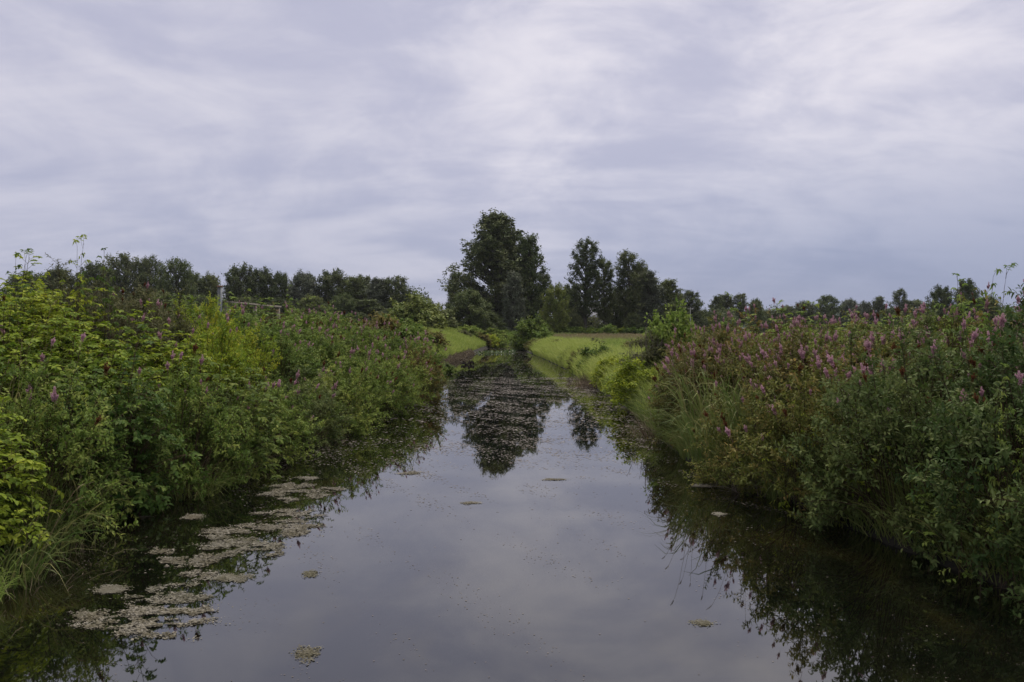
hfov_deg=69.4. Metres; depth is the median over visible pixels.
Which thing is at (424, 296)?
wood
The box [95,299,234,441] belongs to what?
bramble bush
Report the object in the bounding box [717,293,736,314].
poplar tree
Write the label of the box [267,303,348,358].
spirea bush
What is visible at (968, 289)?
broadleaf tree
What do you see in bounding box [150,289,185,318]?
willow tree
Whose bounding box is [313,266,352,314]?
broadleaf tree
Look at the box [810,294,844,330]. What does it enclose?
broadleaf tree
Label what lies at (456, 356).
dry grass fringe
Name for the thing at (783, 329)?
spirea bush
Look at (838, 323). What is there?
spirea bush
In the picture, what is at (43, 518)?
edge grass
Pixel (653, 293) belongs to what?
poplar tree
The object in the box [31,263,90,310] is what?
broadleaf tree
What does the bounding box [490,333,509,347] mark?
bush
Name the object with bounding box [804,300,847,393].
shrub shoots
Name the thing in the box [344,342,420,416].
spirea bush
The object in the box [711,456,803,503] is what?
grass clump
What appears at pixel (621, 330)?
hedge bush
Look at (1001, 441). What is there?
shrub shoots
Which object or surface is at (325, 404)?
spirea bush
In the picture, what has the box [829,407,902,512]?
shrub shoots
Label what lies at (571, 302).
broadleaf tree
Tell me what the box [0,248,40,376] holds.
shrub shoots
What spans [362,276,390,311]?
poplar tree
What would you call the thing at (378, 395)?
spirea bush
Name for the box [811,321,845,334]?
spirea bush
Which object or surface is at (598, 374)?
weed clump
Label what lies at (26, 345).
bramble bush
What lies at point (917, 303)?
broadleaf tree
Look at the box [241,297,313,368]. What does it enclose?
bramble bush
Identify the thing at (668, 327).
bush
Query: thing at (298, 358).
spirea bush
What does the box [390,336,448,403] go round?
spirea bush
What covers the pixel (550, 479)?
algae mat
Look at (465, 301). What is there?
willow tree
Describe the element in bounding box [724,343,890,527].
spirea bush
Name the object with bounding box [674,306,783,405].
spirea bush
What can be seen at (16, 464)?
bramble bush
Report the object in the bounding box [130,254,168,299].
broadleaf tree
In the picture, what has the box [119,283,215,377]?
willow shrub
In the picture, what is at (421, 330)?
bush
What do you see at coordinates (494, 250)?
cottonwood tree
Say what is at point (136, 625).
algae mat
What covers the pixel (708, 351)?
spirea bush
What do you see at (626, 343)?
weed clump
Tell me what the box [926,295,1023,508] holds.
spirea bush
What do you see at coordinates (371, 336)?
spirea bush
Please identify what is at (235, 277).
broadleaf tree
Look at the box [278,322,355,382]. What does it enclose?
spirea bush
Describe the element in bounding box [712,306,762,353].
bramble bush
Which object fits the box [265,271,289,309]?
broadleaf tree
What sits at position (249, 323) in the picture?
spirea bush
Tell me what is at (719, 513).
algae mat
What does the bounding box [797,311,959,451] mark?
spirea bush
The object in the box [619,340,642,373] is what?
dead shrub
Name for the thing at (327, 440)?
dry grass clump
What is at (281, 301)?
willow tree
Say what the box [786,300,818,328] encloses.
broadleaf tree
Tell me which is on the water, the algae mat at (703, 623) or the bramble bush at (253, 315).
the algae mat at (703, 623)
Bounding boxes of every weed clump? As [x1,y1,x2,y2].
[565,347,591,368]
[587,355,619,386]
[600,355,662,410]
[601,364,624,394]
[620,338,642,349]
[627,337,648,349]
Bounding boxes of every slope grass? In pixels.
[0,326,415,537]
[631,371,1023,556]
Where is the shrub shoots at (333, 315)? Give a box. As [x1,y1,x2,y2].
[322,300,340,324]
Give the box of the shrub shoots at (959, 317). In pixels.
[932,273,997,396]
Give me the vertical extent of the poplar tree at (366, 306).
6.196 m
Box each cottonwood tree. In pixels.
[437,207,545,324]
[537,272,551,319]
[564,236,605,328]
[593,256,616,324]
[609,248,649,318]
[730,292,748,332]
[887,287,908,319]
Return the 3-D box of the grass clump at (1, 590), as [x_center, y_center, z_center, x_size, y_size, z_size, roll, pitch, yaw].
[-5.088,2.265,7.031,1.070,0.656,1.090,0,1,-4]
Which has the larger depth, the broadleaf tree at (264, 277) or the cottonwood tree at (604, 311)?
the broadleaf tree at (264, 277)
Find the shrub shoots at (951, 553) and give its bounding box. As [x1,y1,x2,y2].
[903,468,1015,581]
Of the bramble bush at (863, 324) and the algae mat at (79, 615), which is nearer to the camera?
the algae mat at (79, 615)
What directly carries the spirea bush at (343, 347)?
on the ground at (940, 558)
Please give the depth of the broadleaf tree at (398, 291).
137.60 m
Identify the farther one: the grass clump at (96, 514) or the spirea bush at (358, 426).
the spirea bush at (358, 426)
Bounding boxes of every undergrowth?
[6,330,365,528]
[655,382,1021,537]
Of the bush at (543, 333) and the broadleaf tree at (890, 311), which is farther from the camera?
the broadleaf tree at (890, 311)
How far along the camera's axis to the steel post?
22.96 m
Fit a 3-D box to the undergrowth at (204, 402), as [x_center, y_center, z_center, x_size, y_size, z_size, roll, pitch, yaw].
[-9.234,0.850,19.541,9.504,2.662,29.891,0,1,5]
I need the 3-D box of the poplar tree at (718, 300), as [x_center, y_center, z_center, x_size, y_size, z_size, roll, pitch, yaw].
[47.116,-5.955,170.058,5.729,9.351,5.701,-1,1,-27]
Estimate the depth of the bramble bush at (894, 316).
17.17 m
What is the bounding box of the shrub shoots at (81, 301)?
[42,234,101,386]
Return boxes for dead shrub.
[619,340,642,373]
[627,315,667,367]
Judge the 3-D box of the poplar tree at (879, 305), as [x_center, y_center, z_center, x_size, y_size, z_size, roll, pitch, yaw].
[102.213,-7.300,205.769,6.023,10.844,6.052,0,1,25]
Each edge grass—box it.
[0,376,439,575]
[529,336,667,417]
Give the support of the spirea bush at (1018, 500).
on the ground at (940, 558)
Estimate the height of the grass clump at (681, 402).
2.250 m
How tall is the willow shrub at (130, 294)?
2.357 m
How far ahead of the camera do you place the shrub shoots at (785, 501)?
11.30 m
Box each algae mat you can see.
[69,596,232,640]
[72,610,89,620]
[87,583,133,593]
[109,578,212,615]
[145,544,225,587]
[176,519,331,538]
[179,513,203,520]
[187,534,291,557]
[209,573,255,582]
[252,508,327,519]
[253,482,344,502]
[290,644,323,664]
[294,476,317,479]
[302,569,318,576]
[392,471,420,474]
[461,501,481,503]
[543,478,565,480]
[683,483,714,487]
[687,619,716,626]
[712,512,726,516]
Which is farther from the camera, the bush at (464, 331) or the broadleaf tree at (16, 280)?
the broadleaf tree at (16, 280)
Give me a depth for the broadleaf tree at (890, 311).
197.03 m
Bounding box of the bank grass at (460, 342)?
[356,326,486,360]
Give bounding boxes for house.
[587,309,613,327]
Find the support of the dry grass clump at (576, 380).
on the ground at (940, 558)
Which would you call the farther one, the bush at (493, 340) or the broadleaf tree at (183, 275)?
the broadleaf tree at (183, 275)
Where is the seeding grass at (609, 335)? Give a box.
[553,332,847,339]
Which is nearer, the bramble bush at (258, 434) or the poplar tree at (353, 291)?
the bramble bush at (258, 434)
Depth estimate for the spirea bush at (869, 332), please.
13.98 m
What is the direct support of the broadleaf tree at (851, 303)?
on the ground at (940, 558)
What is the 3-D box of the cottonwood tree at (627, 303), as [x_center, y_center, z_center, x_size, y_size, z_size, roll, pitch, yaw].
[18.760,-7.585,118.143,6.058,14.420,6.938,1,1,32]
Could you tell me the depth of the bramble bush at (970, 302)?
17.20 m
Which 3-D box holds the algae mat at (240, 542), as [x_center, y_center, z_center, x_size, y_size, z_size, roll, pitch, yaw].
[-3.366,2.517,9.105,1.371,0.030,0.995,0,1,0]
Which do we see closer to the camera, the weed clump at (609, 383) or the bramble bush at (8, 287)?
the bramble bush at (8, 287)
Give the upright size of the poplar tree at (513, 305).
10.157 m
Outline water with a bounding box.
[0,347,1023,681]
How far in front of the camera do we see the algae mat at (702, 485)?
12.60 m
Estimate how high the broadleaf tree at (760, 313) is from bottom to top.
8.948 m
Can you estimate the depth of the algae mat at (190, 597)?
7.40 m
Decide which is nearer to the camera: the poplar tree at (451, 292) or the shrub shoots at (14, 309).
the shrub shoots at (14, 309)
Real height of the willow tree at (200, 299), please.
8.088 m
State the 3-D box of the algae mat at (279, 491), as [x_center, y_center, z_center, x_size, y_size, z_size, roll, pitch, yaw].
[-3.514,2.461,12.167,1.574,0.030,1.726,-1,1,-37]
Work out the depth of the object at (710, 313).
141.70 m
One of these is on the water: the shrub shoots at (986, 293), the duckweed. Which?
the duckweed
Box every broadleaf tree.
[0,270,61,322]
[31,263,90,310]
[68,260,112,311]
[96,251,151,316]
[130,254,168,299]
[150,256,198,305]
[173,271,214,304]
[200,270,220,308]
[216,262,261,313]
[240,266,280,313]
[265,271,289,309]
[285,268,322,310]
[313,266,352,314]
[356,274,370,299]
[372,274,414,308]
[537,282,570,332]
[556,283,582,318]
[605,286,625,327]
[631,262,650,314]
[660,300,689,328]
[678,289,707,327]
[745,297,765,333]
[756,309,775,332]
[770,304,801,331]
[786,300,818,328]
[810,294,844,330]
[839,297,862,330]
[858,300,874,323]
[878,307,901,333]
[900,299,928,328]
[925,284,955,335]
[952,278,983,326]
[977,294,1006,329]
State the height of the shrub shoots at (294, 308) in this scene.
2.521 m
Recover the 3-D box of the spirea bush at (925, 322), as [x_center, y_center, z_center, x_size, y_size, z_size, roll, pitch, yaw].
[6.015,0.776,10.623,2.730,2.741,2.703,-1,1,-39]
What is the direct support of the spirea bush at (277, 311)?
on the ground at (940, 558)
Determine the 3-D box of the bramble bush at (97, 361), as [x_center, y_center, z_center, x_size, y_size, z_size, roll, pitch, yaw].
[-7.033,0.716,12.562,2.606,2.539,2.760,4,1,43]
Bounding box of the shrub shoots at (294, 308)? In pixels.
[283,285,305,330]
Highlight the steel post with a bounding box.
[217,286,222,324]
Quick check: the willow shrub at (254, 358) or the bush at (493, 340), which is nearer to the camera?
the willow shrub at (254, 358)
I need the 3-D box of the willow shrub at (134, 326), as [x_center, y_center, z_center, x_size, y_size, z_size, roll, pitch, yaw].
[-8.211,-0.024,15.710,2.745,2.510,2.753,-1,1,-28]
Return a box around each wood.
[0,284,434,313]
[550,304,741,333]
[734,303,1023,332]
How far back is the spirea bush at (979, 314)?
12.23 m
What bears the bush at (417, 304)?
on the ground at (940, 558)
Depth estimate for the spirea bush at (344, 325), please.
27.96 m
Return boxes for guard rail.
[223,301,280,318]
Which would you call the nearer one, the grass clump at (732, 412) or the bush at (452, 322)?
the grass clump at (732, 412)
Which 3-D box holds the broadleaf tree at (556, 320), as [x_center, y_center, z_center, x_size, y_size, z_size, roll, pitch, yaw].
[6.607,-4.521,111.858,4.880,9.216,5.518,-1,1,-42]
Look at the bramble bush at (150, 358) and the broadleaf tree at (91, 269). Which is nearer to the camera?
the bramble bush at (150, 358)
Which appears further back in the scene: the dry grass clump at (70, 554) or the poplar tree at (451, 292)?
the poplar tree at (451, 292)
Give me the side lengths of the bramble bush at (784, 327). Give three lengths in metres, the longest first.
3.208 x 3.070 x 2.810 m
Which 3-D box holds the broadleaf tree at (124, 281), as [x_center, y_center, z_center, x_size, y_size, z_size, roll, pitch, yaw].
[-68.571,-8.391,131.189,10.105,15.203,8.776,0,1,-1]
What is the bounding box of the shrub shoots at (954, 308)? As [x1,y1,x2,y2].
[920,278,984,398]
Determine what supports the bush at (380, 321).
on the ground at (940, 558)
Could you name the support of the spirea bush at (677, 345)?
on the ground at (940, 558)
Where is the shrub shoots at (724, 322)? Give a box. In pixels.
[715,291,749,354]
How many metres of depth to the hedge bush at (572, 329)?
111.76 m
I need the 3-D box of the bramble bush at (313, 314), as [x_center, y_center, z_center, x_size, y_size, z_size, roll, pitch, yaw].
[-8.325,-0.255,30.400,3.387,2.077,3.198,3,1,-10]
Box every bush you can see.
[0,251,86,350]
[0,291,68,403]
[0,291,92,469]
[0,333,150,544]
[0,373,64,570]
[1,280,139,400]
[11,306,172,440]
[21,313,202,526]
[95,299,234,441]
[122,343,254,500]
[144,293,209,340]
[177,361,298,482]
[184,292,261,331]
[192,300,294,376]
[227,366,327,465]
[234,296,295,329]
[237,316,328,389]
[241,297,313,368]
[259,301,318,340]
[263,365,356,449]
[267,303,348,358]
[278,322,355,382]
[286,351,384,437]
[294,309,331,327]
[308,301,367,352]
[313,315,377,385]
[327,318,400,365]
[327,347,402,424]
[336,311,382,343]
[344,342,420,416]
[350,309,407,344]
[355,321,405,366]
[371,322,414,350]
[375,313,422,353]
[378,338,436,406]
[386,289,448,328]
[387,306,424,324]
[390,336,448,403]
[395,332,448,394]
[402,317,436,352]
[409,330,443,377]
[412,298,450,329]
[424,327,450,350]
[429,301,461,328]
[439,362,458,372]
[455,324,483,336]
[458,329,473,337]
[471,331,492,345]
[482,327,507,340]
[486,333,499,347]
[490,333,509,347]
[507,312,554,350]
[523,337,544,351]
[528,326,551,341]
[557,324,587,333]
[575,341,612,371]
[586,328,600,333]
[598,324,618,333]
[598,325,623,333]
[615,351,643,366]
[619,325,649,334]
[638,297,705,363]
[638,330,679,369]
[644,346,739,447]
[654,337,741,418]
[655,326,721,384]
[661,311,762,382]
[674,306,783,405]
[682,364,815,497]
[696,323,811,411]
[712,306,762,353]
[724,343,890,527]
[733,315,873,417]
[736,303,813,361]
[745,297,835,364]
[757,316,828,350]
[764,305,1002,559]
[765,313,876,379]
[788,303,848,350]
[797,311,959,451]
[800,303,946,409]
[805,305,881,357]
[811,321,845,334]
[836,299,1022,483]
[836,309,900,343]
[841,306,927,362]
[877,304,957,345]
[880,313,1023,612]
[888,304,1002,378]
[890,282,1023,419]
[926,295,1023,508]
[936,293,1021,345]
[968,279,1023,447]
[975,291,1023,368]
[977,408,1023,624]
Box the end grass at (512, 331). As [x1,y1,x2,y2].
[483,327,574,346]
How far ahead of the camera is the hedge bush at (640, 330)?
111.89 m
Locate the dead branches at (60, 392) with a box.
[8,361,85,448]
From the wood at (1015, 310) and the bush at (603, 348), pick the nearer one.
the bush at (603, 348)
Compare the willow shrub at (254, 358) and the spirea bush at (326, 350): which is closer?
the willow shrub at (254, 358)
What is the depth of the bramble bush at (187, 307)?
20.96 m
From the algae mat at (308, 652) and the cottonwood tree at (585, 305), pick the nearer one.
the algae mat at (308, 652)
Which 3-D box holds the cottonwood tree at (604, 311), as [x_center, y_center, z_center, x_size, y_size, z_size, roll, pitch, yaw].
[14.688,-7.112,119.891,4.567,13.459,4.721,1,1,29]
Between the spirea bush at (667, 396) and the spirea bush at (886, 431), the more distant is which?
the spirea bush at (667, 396)
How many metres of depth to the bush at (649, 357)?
24.65 m
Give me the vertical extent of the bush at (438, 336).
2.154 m
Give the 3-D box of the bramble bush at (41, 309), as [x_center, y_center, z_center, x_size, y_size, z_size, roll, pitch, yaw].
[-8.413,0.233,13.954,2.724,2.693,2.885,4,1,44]
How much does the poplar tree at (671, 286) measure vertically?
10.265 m
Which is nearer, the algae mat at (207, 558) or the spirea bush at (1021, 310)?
the algae mat at (207, 558)
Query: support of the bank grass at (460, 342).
on the ground at (940, 558)
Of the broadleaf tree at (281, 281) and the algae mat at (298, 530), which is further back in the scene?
the broadleaf tree at (281, 281)
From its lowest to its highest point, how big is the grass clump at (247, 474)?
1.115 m
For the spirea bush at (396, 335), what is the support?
on the ground at (940, 558)
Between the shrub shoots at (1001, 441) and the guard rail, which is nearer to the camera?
the shrub shoots at (1001, 441)
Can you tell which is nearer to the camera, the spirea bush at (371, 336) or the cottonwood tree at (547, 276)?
the spirea bush at (371, 336)
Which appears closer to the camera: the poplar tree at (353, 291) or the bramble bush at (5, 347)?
the bramble bush at (5, 347)
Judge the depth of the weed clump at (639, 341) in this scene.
35.93 m
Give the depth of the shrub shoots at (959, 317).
11.89 m
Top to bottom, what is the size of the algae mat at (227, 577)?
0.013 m
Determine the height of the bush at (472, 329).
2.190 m
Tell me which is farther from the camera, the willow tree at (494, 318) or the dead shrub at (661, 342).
the willow tree at (494, 318)
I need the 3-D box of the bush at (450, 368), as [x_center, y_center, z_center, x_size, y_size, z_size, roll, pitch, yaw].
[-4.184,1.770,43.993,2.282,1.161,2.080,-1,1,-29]
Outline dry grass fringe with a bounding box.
[46,348,1023,596]
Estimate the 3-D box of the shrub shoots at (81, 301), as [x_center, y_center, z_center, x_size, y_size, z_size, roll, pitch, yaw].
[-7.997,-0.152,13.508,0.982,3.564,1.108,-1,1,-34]
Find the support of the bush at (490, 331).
on the ground at (940, 558)
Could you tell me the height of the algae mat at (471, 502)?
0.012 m
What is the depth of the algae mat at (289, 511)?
10.71 m
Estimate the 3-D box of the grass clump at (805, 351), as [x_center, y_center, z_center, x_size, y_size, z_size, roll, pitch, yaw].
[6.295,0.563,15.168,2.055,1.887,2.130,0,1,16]
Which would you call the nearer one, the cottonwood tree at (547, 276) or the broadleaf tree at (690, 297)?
the cottonwood tree at (547, 276)
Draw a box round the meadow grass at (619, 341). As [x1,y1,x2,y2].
[528,334,759,406]
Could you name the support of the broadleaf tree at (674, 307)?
on the ground at (940, 558)
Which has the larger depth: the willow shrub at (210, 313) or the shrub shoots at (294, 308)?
the shrub shoots at (294, 308)
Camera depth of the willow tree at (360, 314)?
123.55 m
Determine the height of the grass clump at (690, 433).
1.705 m
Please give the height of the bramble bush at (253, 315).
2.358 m
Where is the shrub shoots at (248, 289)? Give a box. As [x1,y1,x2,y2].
[239,288,262,321]
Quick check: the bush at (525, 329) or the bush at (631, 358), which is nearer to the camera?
the bush at (631, 358)
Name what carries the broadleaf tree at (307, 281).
on the ground at (940, 558)
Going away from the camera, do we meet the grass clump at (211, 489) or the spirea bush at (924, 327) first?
the grass clump at (211, 489)
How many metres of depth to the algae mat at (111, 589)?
7.61 m
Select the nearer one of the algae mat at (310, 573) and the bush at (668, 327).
the algae mat at (310, 573)
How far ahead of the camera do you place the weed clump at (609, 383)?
27.55 m
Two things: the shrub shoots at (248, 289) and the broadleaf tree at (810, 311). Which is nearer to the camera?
the shrub shoots at (248, 289)
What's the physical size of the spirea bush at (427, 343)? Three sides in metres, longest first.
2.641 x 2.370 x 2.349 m
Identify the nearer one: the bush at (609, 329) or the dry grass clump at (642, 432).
the dry grass clump at (642, 432)
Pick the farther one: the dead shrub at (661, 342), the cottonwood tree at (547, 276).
the cottonwood tree at (547, 276)
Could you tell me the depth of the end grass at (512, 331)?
105.29 m
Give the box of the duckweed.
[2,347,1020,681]
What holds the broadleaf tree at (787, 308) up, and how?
on the ground at (940, 558)
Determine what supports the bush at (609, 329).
on the ground at (940, 558)
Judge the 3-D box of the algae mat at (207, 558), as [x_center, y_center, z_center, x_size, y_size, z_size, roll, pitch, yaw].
[-3.758,2.526,8.491,0.945,0.034,1.801,0,1,-25]
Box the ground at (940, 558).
[0,328,1023,595]
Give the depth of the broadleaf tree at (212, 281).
138.72 m
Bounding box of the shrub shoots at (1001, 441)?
[977,363,1023,587]
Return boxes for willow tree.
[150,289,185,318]
[181,293,216,317]
[223,294,263,318]
[262,297,296,324]
[295,293,328,320]
[322,292,358,323]
[349,310,370,322]
[369,308,392,320]
[442,288,497,330]
[485,312,507,330]
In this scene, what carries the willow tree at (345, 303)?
on the ground at (940, 558)
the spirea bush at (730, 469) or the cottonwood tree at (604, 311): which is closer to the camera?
the spirea bush at (730, 469)
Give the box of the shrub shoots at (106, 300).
[59,248,127,374]
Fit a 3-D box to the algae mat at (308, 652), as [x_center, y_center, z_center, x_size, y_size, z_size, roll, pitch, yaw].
[-1.719,2.581,6.088,0.280,0.012,0.382,0,1,0]
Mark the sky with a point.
(788, 151)
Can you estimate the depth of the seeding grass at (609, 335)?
88.00 m
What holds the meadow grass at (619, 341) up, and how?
on the ground at (940, 558)
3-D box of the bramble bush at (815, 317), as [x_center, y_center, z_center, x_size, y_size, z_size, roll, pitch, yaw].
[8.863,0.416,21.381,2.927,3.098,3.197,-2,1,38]
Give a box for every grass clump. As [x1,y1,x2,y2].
[0,324,82,467]
[0,468,158,565]
[0,484,119,596]
[0,550,31,603]
[0,561,123,642]
[1,301,89,407]
[18,523,150,583]
[24,422,131,536]
[142,431,260,500]
[201,422,301,482]
[301,431,351,447]
[557,379,595,387]
[563,372,588,384]
[610,410,670,438]
[641,373,764,462]
[647,323,782,430]
[678,336,795,431]
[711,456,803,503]
[793,323,846,395]
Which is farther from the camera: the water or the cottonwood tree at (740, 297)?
the cottonwood tree at (740, 297)
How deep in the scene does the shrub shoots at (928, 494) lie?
8.59 m
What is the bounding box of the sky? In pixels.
[0,0,1023,317]
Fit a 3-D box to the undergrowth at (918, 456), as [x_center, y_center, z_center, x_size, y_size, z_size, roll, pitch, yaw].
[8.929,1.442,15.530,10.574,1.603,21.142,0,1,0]
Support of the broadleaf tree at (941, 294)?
on the ground at (940, 558)
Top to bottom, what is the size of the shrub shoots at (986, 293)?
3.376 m
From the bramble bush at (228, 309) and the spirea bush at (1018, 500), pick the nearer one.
the spirea bush at (1018, 500)
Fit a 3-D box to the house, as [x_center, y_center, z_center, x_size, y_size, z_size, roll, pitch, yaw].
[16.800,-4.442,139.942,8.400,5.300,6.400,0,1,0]
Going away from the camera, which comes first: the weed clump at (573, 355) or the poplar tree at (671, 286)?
the weed clump at (573, 355)
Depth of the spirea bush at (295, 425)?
15.00 m
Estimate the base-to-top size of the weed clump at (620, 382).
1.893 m
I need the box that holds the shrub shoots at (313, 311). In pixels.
[296,296,318,324]
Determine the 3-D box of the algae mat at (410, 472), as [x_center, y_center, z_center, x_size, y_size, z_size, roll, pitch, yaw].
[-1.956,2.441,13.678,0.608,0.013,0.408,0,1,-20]
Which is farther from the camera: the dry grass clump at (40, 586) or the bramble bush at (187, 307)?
the bramble bush at (187, 307)
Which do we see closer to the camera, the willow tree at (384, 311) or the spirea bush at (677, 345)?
the spirea bush at (677, 345)
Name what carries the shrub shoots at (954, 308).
on the ground at (940, 558)
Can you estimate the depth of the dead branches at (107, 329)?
14.13 m
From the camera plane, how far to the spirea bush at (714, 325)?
19.67 m
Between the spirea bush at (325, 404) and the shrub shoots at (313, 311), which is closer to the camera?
the spirea bush at (325, 404)
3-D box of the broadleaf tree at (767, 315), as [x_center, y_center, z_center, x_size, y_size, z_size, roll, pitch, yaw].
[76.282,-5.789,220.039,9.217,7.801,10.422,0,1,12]
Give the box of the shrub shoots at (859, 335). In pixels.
[838,311,881,362]
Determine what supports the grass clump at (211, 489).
on the ground at (940, 558)
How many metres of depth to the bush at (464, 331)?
92.55 m
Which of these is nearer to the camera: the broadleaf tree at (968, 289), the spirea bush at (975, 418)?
the spirea bush at (975, 418)
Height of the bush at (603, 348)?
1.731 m
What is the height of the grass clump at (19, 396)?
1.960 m
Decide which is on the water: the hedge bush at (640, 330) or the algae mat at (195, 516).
the algae mat at (195, 516)
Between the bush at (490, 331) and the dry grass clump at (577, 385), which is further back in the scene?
the bush at (490, 331)
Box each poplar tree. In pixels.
[339,275,367,311]
[351,299,385,319]
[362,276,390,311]
[444,272,462,325]
[500,269,526,332]
[514,231,549,326]
[633,269,668,326]
[655,277,685,315]
[707,295,728,312]
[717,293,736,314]
[869,296,885,332]
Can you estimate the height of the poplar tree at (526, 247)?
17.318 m
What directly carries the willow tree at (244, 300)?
on the ground at (940, 558)
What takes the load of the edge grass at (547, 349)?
on the ground at (940, 558)
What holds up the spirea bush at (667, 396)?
on the ground at (940, 558)
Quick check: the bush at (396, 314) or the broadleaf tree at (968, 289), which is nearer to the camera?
the bush at (396, 314)
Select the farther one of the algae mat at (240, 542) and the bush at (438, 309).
the bush at (438, 309)
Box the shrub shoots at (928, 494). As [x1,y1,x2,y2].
[904,449,984,543]
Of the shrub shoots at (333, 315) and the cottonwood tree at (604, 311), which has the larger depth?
the cottonwood tree at (604, 311)
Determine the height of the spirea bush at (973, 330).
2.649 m
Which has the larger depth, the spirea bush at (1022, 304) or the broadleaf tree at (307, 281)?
the broadleaf tree at (307, 281)
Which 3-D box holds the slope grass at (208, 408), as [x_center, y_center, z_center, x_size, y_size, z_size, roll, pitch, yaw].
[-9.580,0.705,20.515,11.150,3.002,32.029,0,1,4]
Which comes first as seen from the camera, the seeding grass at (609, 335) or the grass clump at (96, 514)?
the grass clump at (96, 514)
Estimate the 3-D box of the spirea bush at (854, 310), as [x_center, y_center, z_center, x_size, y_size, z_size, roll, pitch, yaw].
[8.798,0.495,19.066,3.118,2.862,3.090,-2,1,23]
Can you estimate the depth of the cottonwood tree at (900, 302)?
198.94 m
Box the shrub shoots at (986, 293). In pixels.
[954,263,1019,373]
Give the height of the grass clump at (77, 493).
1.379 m
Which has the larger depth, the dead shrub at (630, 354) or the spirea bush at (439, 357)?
the spirea bush at (439, 357)
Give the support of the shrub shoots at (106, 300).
on the ground at (940, 558)
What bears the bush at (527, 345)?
on the ground at (940, 558)
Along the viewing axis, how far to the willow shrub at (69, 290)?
16.54 m
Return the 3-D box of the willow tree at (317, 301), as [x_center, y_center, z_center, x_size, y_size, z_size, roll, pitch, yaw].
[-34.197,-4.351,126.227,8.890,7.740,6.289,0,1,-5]
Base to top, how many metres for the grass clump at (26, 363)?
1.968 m
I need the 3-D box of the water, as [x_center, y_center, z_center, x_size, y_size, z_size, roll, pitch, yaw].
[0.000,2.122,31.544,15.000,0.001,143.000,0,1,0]
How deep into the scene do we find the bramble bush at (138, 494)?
10.69 m
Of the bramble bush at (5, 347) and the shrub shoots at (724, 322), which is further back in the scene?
the shrub shoots at (724, 322)
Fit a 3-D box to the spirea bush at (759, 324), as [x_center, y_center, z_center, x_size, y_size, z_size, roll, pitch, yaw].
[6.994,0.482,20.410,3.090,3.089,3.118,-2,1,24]
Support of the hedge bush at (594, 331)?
on the ground at (940, 558)
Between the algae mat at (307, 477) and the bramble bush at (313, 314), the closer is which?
the algae mat at (307, 477)
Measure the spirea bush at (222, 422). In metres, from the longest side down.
2.824 x 2.422 x 2.265 m
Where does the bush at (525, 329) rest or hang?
on the ground at (940, 558)
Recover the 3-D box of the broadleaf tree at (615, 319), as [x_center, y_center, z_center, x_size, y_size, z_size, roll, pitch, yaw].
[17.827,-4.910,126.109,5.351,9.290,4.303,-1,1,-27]
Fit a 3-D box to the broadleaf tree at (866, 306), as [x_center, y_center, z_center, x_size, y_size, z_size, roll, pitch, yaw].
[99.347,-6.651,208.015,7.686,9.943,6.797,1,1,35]
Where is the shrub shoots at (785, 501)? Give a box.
[755,382,825,506]
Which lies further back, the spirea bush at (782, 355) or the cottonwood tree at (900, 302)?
the cottonwood tree at (900, 302)
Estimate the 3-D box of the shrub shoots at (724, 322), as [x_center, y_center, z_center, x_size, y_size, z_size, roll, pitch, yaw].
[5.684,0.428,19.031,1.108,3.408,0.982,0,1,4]
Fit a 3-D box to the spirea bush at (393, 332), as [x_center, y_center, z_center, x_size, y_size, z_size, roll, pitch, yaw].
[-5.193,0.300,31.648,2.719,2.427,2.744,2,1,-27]
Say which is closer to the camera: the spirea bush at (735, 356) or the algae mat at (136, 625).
the algae mat at (136, 625)
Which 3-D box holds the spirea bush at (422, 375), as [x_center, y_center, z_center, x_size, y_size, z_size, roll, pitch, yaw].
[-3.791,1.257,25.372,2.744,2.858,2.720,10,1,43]
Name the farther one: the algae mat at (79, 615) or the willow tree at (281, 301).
the willow tree at (281, 301)
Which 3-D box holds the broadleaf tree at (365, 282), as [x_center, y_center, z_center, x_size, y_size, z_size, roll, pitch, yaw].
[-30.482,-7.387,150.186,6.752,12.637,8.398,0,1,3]
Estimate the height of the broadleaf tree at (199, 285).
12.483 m
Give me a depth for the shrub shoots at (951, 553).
8.11 m
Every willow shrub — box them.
[20,253,131,342]
[61,283,193,375]
[87,282,176,352]
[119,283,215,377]
[158,313,268,403]
[164,291,238,364]
[204,302,282,399]
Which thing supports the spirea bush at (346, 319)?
on the ground at (940, 558)
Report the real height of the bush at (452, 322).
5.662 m
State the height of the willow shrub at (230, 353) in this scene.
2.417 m
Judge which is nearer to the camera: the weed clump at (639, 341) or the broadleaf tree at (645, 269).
the weed clump at (639, 341)
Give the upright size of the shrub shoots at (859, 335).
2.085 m
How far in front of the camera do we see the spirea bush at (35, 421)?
9.32 m
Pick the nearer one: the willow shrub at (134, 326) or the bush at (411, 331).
the willow shrub at (134, 326)
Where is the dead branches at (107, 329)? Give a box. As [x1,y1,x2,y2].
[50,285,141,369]

